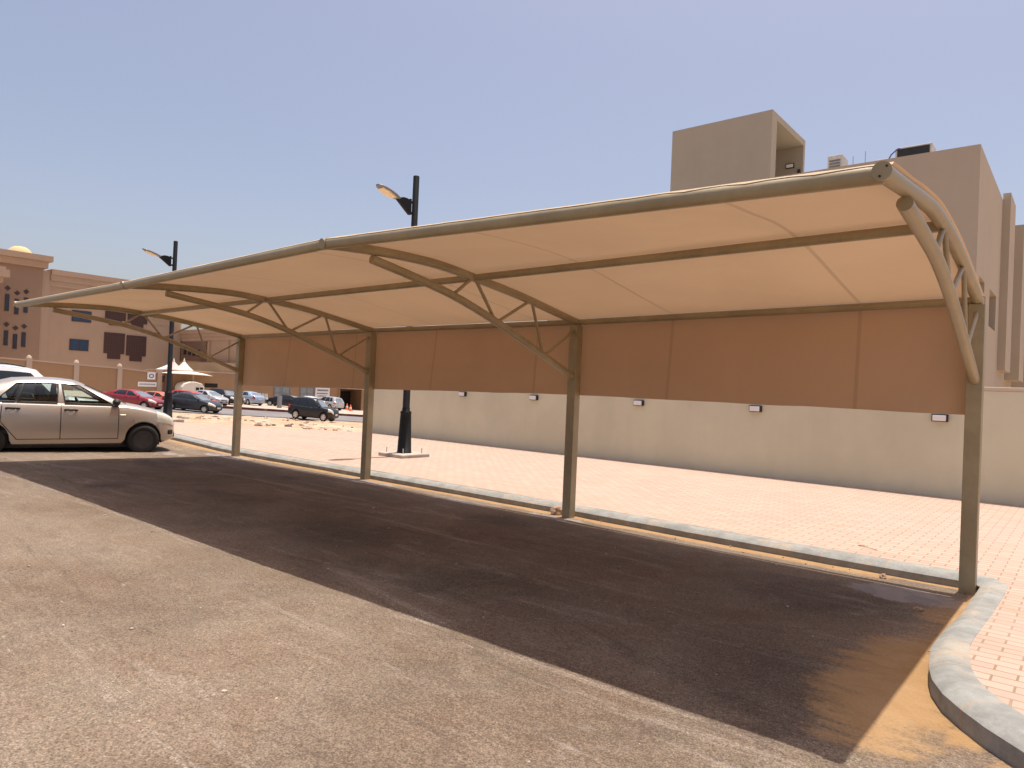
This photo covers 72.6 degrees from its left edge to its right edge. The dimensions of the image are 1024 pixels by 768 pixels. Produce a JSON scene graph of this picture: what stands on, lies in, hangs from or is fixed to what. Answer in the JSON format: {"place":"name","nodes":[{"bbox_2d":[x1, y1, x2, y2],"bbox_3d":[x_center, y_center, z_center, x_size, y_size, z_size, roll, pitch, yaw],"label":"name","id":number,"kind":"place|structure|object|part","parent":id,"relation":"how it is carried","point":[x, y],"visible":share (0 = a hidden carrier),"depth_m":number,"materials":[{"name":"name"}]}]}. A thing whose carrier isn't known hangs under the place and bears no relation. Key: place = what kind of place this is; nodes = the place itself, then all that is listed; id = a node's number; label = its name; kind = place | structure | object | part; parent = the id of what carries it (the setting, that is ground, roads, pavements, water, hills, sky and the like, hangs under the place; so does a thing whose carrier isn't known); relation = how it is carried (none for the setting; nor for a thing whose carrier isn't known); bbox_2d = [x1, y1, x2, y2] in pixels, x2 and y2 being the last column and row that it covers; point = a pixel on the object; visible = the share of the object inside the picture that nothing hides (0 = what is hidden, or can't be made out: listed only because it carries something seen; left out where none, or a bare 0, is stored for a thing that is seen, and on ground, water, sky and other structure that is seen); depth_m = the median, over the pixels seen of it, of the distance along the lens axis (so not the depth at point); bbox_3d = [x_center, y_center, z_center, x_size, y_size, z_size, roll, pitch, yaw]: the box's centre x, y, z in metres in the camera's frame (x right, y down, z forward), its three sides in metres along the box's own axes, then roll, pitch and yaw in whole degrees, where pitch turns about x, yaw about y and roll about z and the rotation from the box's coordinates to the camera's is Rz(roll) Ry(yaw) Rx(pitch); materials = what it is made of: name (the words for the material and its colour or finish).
{"place":"outdoors","nodes":[
{"label":"outdoors","id":0,"kind":"place"},
{"bbox_2d":[162,371,210,381],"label":"shade sail","id":1,"kind":"object","parent":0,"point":[186,372],"visible":0.77,"depth_m":65.96,"materials":[{"name":"white fabric"}]},
{"bbox_2d":[64,390,362,414],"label":"pavement","id":2,"kind":"structure","parent":0,"point":[83,394],"depth_m":63.05,"materials":[{"name":"beige concrete"}]},
{"bbox_2d":[0,355,161,391],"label":"orange wall","id":3,"kind":"structure","parent":2,"relation":"on","point":[105,378],"depth_m":60.83,"materials":[{"name":"paint"}]},
{"bbox_2d":[138,382,156,386],"bbox_3d":[-33.576,0.027,64.185,0.066,0.430,1.650,2,-1,40],"label":"name banner","id":4,"kind":"object","parent":3,"relation":"attached to","point":[148,384],"visible":1,"depth_m":64.21,"materials":[{"name":"grey paint"}]},
{"bbox_2d":[147,372,155,379],"bbox_3d":[-33.336,-0.746,64.444,0.063,0.660,0.700,2,-1,40],"label":"square sign","id":5,"kind":"object","parent":3,"relation":"attached to","point":[151,375],"visible":1,"depth_m":64.42,"materials":[{"name":"white"}]},
{"bbox_2d":[162,373,172,391],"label":"gate screen","id":6,"kind":"object","parent":2,"relation":"on","point":[164,378],"visible":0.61,"depth_m":65.61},
{"bbox_2d":[162,359,178,374],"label":"peaked tent","id":7,"kind":"object","parent":2,"relation":"on","point":[175,366],"visible":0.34,"depth_m":69.12,"materials":[{"name":"white fabric"}]},
{"bbox_2d":[178,358,192,370],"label":"peaked tent","id":8,"kind":"object","parent":2,"relation":"on","point":[183,366],"visible":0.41,"depth_m":69.41,"materials":[{"name":"white fabric"}]},
{"bbox_2d":[175,381,203,390],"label":"guard booth","id":9,"kind":"object","parent":2,"relation":"on","point":[188,385],"visible":0.43,"depth_m":65.45,"materials":[{"name":"white plastic"}]},
{"bbox_2d":[180,362,235,372],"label":"garden wall","id":10,"kind":"structure","parent":2,"relation":"on","point":[204,366],"depth_m":76.97,"materials":[{"name":"brown paint"}]},
{"bbox_2d":[197,390,228,405],"bbox_3d":[-25.297,1.103,58.109,3.669,1.180,1.647,5,-2,25],"label":"parked car","id":11,"kind":"object","parent":2,"relation":"on","point":[218,397],"visible":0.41,"depth_m":57.45,"materials":[{"name":"silver metal"}]},
{"bbox_2d":[179,329,269,364],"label":"brown building","id":12,"kind":"structure","parent":2,"relation":"on","point":[214,342],"depth_m":81.72,"materials":[{"name":"brown paint"}]},
{"bbox_2d":[210,388,244,404],"bbox_3d":[-25.342,1.123,61.685,3.652,1.346,1.724,5,-2,28],"label":"parked car","id":13,"kind":"object","parent":2,"relation":"on","point":[228,394],"visible":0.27,"depth_m":61.10,"materials":[{"name":"black metal"}]},
{"bbox_2d":[242,391,264,405],"bbox_3d":[-24.951,1.292,65.912,3.669,1.271,1.647,4,-2,34],"label":"parked car","id":14,"kind":"object","parent":2,"relation":"on","point":[251,397],"visible":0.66,"depth_m":64.92,"materials":[{"name":"silver metal"}]},
{"bbox_2d":[146,369,363,409],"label":"orange frontage","id":15,"kind":"object","parent":2,"relation":"on","point":[354,398],"visible":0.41,"depth_m":73.20,"materials":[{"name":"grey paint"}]},
{"bbox_2d":[205,383,217,387],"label":"slot window","id":16,"kind":"structure","parent":15,"relation":"in","point":[211,385],"depth_m":68.90,"materials":[{"name":"black glass"}]},
{"bbox_2d":[315,388,329,397],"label":"wall sign","id":17,"kind":"object","parent":15,"relation":"attached to","point":[320,392],"visible":0.91,"depth_m":78.75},
{"bbox_2d":[340,391,350,408],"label":"dark door","id":18,"kind":"structure","parent":15,"relation":"in","point":[345,395],"depth_m":83.98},
{"bbox_2d":[277,386,281,407],"bbox_3d":[-21.621,1.080,64.932,0.320,2.500,0.320,2,-1,40],"label":"sign post","id":19,"kind":"object","parent":2,"relation":"on","point":[279,401],"visible":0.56,"depth_m":64.83,"materials":[{"name":"grey metal"}]},
{"bbox_2d":[265,394,297,405],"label":"parked car","id":20,"kind":"object","parent":2,"relation":"on","point":[287,399],"visible":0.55,"depth_m":68.34,"materials":[{"name":"black metal"}]},
{"bbox_2d":[320,396,343,409],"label":"parked car","id":21,"kind":"object","parent":2,"relation":"on","point":[335,402],"visible":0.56,"depth_m":73.75,"materials":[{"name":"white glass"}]},
{"bbox_2d":[152,407,362,421],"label":"road","id":22,"kind":"structure","parent":0,"point":[277,414],"depth_m":54.19,"materials":[{"name":"grey asphalt"}]},
{"bbox_2d":[103,389,163,408],"bbox_3d":[-25.083,0.951,46.195,3.967,1.210,1.781,5,-2,8],"label":"parked car","id":23,"kind":"object","parent":22,"relation":"on","point":[137,397],"visible":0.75,"depth_m":45.49,"materials":[{"name":"red metal"}]},
{"bbox_3d":[-25.491,0.528,45.611,0.612,0.299,0.172,5,-2,8],"label":"side window","id":24,"kind":"part","parent":23,"relation":"part of","materials":[{"name":"grey glass"}]},
{"bbox_3d":[-24.738,0.609,45.516,0.812,0.308,0.186,5,-2,8],"label":"side window","id":25,"kind":"part","parent":23,"relation":"part of","materials":[{"name":"grey glass"}]},
{"bbox_2d":[145,391,164,398],"bbox_3d":[-25.783,1.089,51.077,3.669,1.089,1.647,5,-2,9],"label":"parked car","id":26,"kind":"object","parent":22,"relation":"on","point":[158,394],"visible":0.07,"depth_m":50.52,"materials":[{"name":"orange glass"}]},
{"bbox_2d":[162,392,222,412],"bbox_3d":[-22.089,1.247,48.253,3.967,1.271,1.781,5,-2,8],"label":"parked car","id":27,"kind":"object","parent":22,"relation":"on","point":[192,401],"visible":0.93,"depth_m":47.54,"materials":[{"name":"black metal"}]},
{"bbox_3d":[-22.496,0.806,47.669,0.612,0.314,0.172,5,-2,8],"label":"side window","id":28,"kind":"part","parent":27,"relation":"part of","materials":[{"name":"grey glass"}]},
{"bbox_3d":[-21.742,0.888,47.574,0.812,0.323,0.186,5,-2,8],"label":"side window","id":29,"kind":"part","parent":27,"relation":"part of","materials":[{"name":"grey glass"}]},
{"bbox_2d":[172,390,217,401],"bbox_3d":[-24.513,1.179,53.591,3.652,1.312,1.724,5,-2,9],"label":"parked car","id":30,"kind":"object","parent":22,"relation":"on","point":[177,391],"visible":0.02,"depth_m":53.20,"materials":[{"name":"metal"}]},
{"bbox_2d":[288,397,338,421],"bbox_3d":[-14.806,1.876,52.225,3.567,1.686,1.904,5,-2,8],"label":"parked car","id":31,"kind":"object","parent":22,"relation":"on","point":[306,407],"visible":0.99,"depth_m":51.51,"materials":[{"name":"black metal"}]},
{"bbox_3d":[-15.412,1.338,51.609,0.670,0.502,0.140,5,-2,8],"label":"side window","id":32,"kind":"part","parent":31,"relation":"part of","materials":[{"name":"grey glass"}]},
{"bbox_3d":[-14.720,1.413,51.516,0.979,0.521,0.157,5,-2,8],"label":"side window","id":33,"kind":"part","parent":31,"relation":"part of","materials":[{"name":"grey glass"}]},
{"bbox_2d":[161,411,774,539],"bbox_3d":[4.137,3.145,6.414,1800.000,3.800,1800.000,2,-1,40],"label":"terrain","id":34,"kind":"structure","parent":0,"point":[348,425],"depth_m":44.56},
{"bbox_2d":[0,246,180,370],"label":"school building","id":35,"kind":"structure","parent":34,"relation":"on","point":[41,333],"depth_m":76.13,"materials":[{"name":"beige paint"}]},
{"bbox_2d":[3,330,7,344],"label":"slit window","id":36,"kind":"structure","parent":35,"relation":"in","point":[5,341],"depth_m":71.89,"materials":[{"name":"glass"}]},
{"bbox_2d":[4,294,9,310],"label":"slit window","id":37,"kind":"structure","parent":35,"relation":"in","point":[7,296],"depth_m":71.92,"materials":[{"name":"glass"}]},
{"bbox_2d":[12,334,16,348],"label":"slit window","id":38,"kind":"structure","parent":35,"relation":"in","point":[14,346],"depth_m":72.50,"materials":[{"name":"glass"}]},
{"bbox_2d":[14,299,18,313],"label":"slit window","id":39,"kind":"structure","parent":35,"relation":"in","point":[16,310],"depth_m":72.56,"materials":[{"name":"glass"}]},
{"bbox_2d":[21,332,25,346],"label":"slit window","id":40,"kind":"structure","parent":35,"relation":"in","point":[23,337],"depth_m":73.09,"materials":[{"name":"glass"}]},
{"bbox_2d":[23,297,27,312],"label":"slit window","id":41,"kind":"structure","parent":35,"relation":"in","point":[25,309],"depth_m":73.16,"materials":[{"name":"glass"}]},
{"bbox_2d":[69,339,88,350],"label":"window","id":42,"kind":"structure","parent":35,"relation":"in","point":[74,344],"depth_m":77.41,"materials":[{"name":"blue glass"}]},
{"bbox_2d":[72,310,91,322],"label":"window","id":43,"kind":"structure","parent":35,"relation":"in","point":[77,319],"depth_m":77.56,"materials":[{"name":"blue glass"}]},
{"bbox_2d":[72,396,362,416],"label":"kerb","id":44,"kind":"structure","parent":34,"relation":"on","point":[263,409],"depth_m":59.44,"materials":[{"name":"red concrete"}]},
{"bbox_2d":[176,414,352,430],"bbox_3d":[-9.080,2.721,38.196,26.945,2.576,27.950,2,-1,40],"label":"rubble scatter","id":45,"kind":"object","parent":34,"relation":"on","point":[260,423],"visible":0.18,"depth_m":32.45,"materials":[{"name":"stone"}]},
{"bbox_2d":[547,109,1023,387],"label":"beige building","id":46,"kind":"structure","parent":34,"relation":"on","point":[960,183],"depth_m":23.42,"materials":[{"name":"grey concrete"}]},
{"bbox_2d":[827,154,847,168],"bbox_3d":[10.987,-7.130,23.536,0.460,1.000,0.770,2,-1,40],"label":"air conditioner","id":47,"kind":"object","parent":46,"relation":"on","point":[839,160],"visible":0.37,"depth_m":23.26,"materials":[{"name":"grey metal"}]},
{"bbox_2d":[895,142,935,157],"bbox_3d":[12.607,-6.937,21.799,1.000,0.860,0.720,2,-1,40],"label":"air conditioner","id":48,"kind":"object","parent":46,"relation":"on","point":[916,149],"visible":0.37,"depth_m":21.50,"materials":[{"name":"white metal"}]},
{"bbox_2d":[0,439,1013,767],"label":"parking lot","id":49,"kind":"structure","parent":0,"point":[400,653],"depth_m":4.43,"materials":[{"name":"grey asphalt"}]},
{"bbox_2d":[0,362,97,400],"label":"white suv","id":50,"kind":"object","parent":49,"relation":"on","point":[11,370],"visible":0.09,"depth_m":15.37,"materials":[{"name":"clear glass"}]},
{"bbox_3d":[-10.718,0.024,15.389,0.165,0.605,1.166,2,-1,44],"label":"side window","id":51,"kind":"part","parent":50,"relation":"part of","materials":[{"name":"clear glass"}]},
{"bbox_2d":[0,377,173,451],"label":"silver saloon","id":52,"kind":"object","parent":49,"relation":"on","point":[54,419],"visible":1,"depth_m":14.02,"materials":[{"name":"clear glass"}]},
{"bbox_2d":[0,402,61,439],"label":"door","id":53,"kind":"structure","parent":52,"relation":"in","point":[12,410],"depth_m":13.30,"materials":[{"name":"beige metal"}]},
{"bbox_2d":[59,404,118,438],"bbox_3d":[-8.525,0.768,14.090,1.025,0.692,0.106,3,-1,-38],"label":"door","id":54,"kind":"structure","parent":52,"relation":"in","point":[70,411],"depth_m":14.01,"materials":[{"name":"beige metal"}]},
{"bbox_2d":[6,447,872,761],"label":"asphalt crumbs","id":55,"kind":"object","parent":49,"relation":"on","point":[456,563],"visible":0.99,"depth_m":6.79,"materials":[{"name":"grey asphalt"}]},
{"bbox_2d":[13,161,986,594],"bbox_3d":[-2.061,0.190,9.196,13.411,3.066,4.234,2,-1,40],"label":"carport","id":56,"kind":"object","parent":49,"relation":"on","point":[871,239],"visible":0.99,"depth_m":7.36,"materials":[{"name":"fabric"}]},
{"bbox_2d":[550,505,561,514],"bbox_3d":[0.633,1.731,9.499,0.256,0.164,0.176,3,-1,-35],"label":"rubble lump","id":57,"kind":"object","parent":49,"relation":"on","point":[556,510],"visible":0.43,"depth_m":9.43,"materials":[{"name":"beige stone"}]},
{"bbox_2d":[171,434,1023,767],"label":"kerb","id":58,"kind":"structure","parent":49,"relation":"on","point":[971,706],"depth_m":6.59,"materials":[{"name":"concrete"}]},
{"bbox_2d":[879,573,886,578],"bbox_3d":[3.570,1.844,6.706,0.068,0.049,0.075,2,-1,4],"label":"stone","id":59,"kind":"object","parent":49,"relation":"on","point":[882,576],"visible":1,"depth_m":6.69,"materials":[{"name":"beige stone"}]},
{"bbox_2d":[913,606,923,611],"bbox_3d":[3.270,1.813,5.607,0.081,0.045,0.062,2,-1,29],"label":"stone","id":60,"kind":"object","parent":49,"relation":"on","point":[918,609],"visible":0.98,"depth_m":5.59,"materials":[{"name":"brown stone"}]},
{"bbox_2d":[0,0,1023,332],"label":"sky","id":61,"kind":"structure","parent":0,"point":[221,130],"materials":[{"name":"blue"}]},
{"bbox_2d":[174,422,1023,714],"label":"pavement","id":62,"kind":"structure","parent":0,"point":[911,528],"depth_m":10.67,"materials":[{"name":"brick"}]},
{"bbox_2d":[142,241,183,422],"bbox_3d":[-11.891,-1.794,23.646,0.800,6.250,1.472,2,-1,40],"label":"street lamp","id":63,"kind":"object","parent":62,"relation":"on","point":[167,407],"visible":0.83,"depth_m":23.82,"materials":[{"name":"metal"}]},
{"bbox_2d":[376,175,428,458],"bbox_3d":[-2.456,-1.472,15.087,0.800,6.250,1.472,2,-1,40],"label":"street lamp","id":64,"kind":"object","parent":62,"relation":"on","point":[403,451],"visible":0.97,"depth_m":15.21,"materials":[{"name":"metal"}]},
{"bbox_2d":[372,387,1023,505],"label":"boundary wall","id":65,"kind":"structure","parent":62,"relation":"on","point":[912,453],"depth_m":14.43,"materials":[{"name":"beige paint"}]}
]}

